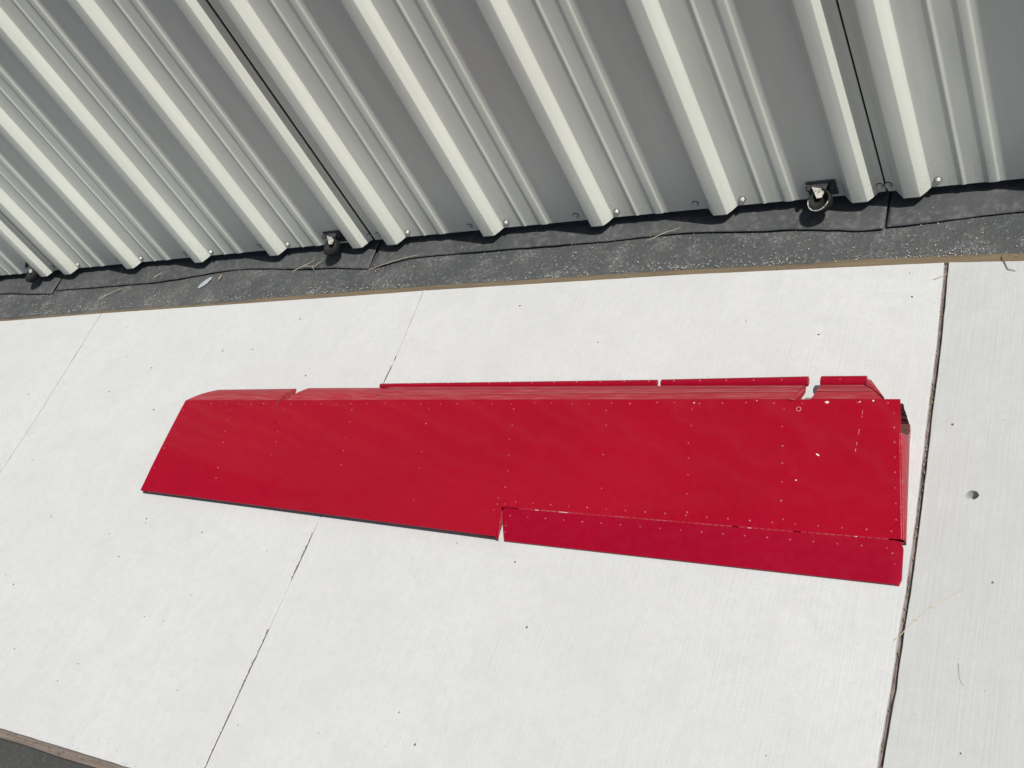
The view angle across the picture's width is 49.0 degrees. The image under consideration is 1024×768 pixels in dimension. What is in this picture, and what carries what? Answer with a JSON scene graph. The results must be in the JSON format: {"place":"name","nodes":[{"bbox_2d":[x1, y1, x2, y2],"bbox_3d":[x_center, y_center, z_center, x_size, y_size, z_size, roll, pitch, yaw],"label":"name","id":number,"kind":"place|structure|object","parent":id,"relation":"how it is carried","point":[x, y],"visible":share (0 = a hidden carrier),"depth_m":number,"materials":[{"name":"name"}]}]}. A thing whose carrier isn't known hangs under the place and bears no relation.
{"place":"outdoors","nodes":[
{"label":"outdoors","id":0,"kind":"place"},
{"bbox_2d":[0,318,89,767],"bbox_3d":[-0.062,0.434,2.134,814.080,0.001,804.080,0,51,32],"label":"ground","id":1,"kind":"structure","parent":0,"point":[12,755],"depth_m":2.40,"materials":[{"name":"concrete"}]},
{"bbox_2d":[0,261,1023,767],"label":"pavement","id":2,"kind":"structure","parent":0,"point":[122,587],"depth_m":2.18,"materials":[{"name":"concrete"}]},
{"bbox_2d":[0,729,124,767],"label":"expansion board","id":3,"kind":"object","parent":2,"relation":"on","point":[74,757],"visible":0.91,"depth_m":2.35,"materials":[{"name":"brown wood"}]},
{"bbox_2d":[204,356,395,767],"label":"pavement joint","id":4,"kind":"object","parent":2,"relation":"on","point":[265,635],"visible":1,"depth_m":2.27,"materials":[{"name":"dark joint filler"},{"name":"dirt"}]},
{"bbox_2d":[3,279,1004,766],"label":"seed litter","id":5,"kind":"object","parent":2,"relation":"on","point":[191,595],"visible":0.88,"depth_m":2.30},
{"bbox_2d":[0,253,1023,320],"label":"expansion board","id":6,"kind":"object","parent":2,"relation":"on","point":[945,260],"visible":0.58,"depth_m":2.51,"materials":[{"name":"brown wood"}]},
{"bbox_2d":[141,376,910,585],"bbox_3d":[-0.107,0.148,2.350,1.828,0.067,0.406,0,51,32],"label":"aircraft elevator","id":7,"kind":"object","parent":2,"relation":"on","point":[776,474],"visible":1,"depth_m":2.17,"materials":[{"name":"red paint"}]},
{"bbox_2d":[894,590,961,639],"bbox_3d":[0.640,0.353,1.734,0.132,0.002,0.009,-36,41,-2],"label":"straw","id":8,"kind":"object","parent":2,"relation":"on","point":[921,614],"visible":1,"depth_m":1.74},
{"bbox_2d":[0,191,1023,318],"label":"asphalt strip","id":9,"kind":"object","parent":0,"point":[727,249],"visible":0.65,"depth_m":2.67,"materials":[{"name":"grey asphalt"}]},
{"bbox_2d":[0,211,63,293],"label":"sliding hangar leaf","id":10,"kind":"object","parent":9,"relation":"on","point":[27,266],"visible":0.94,"depth_m":3.74,"materials":[{"name":"grey paint"}]},
{"bbox_2d":[0,0,380,290],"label":"sliding hangar leaf","id":11,"kind":"object","parent":9,"relation":"on","point":[144,141],"visible":0.99,"depth_m":3.01,"materials":[{"name":"grey paint"}]},
{"bbox_2d":[198,277,211,287],"bbox_3d":[-0.911,-0.300,3.329,0.055,0.002,0.021,-41,42,-8],"label":"bird dropping","id":12,"kind":"object","parent":9,"relation":"on","point":[206,281],"visible":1,"depth_m":3.33,"materials":[{"name":"white"}]},
{"bbox_2d":[3,207,1017,316],"bbox_3d":[-0.363,-0.290,2.969,3.528,0.014,0.146,0,51,32],"label":"grit","id":13,"kind":"object","parent":9,"relation":"on","point":[564,269],"visible":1,"depth_m":2.60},
{"bbox_2d":[208,0,889,266],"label":"sliding hangar leaf","id":14,"kind":"object","parent":9,"relation":"on","point":[435,127],"visible":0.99,"depth_m":2.43,"materials":[{"name":"grey paint"}]},
{"bbox_2d":[838,0,1023,226],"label":"sliding hangar leaf","id":15,"kind":"object","parent":9,"relation":"on","point":[941,82],"visible":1,"depth_m":2.09,"materials":[{"name":"grey paint"}]},
{"bbox_2d":[45,209,1023,767],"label":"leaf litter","id":16,"kind":"object","parent":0,"point":[927,431],"visible":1,"depth_m":1.98,"materials":[{"name":"brown plant"}]}
]}

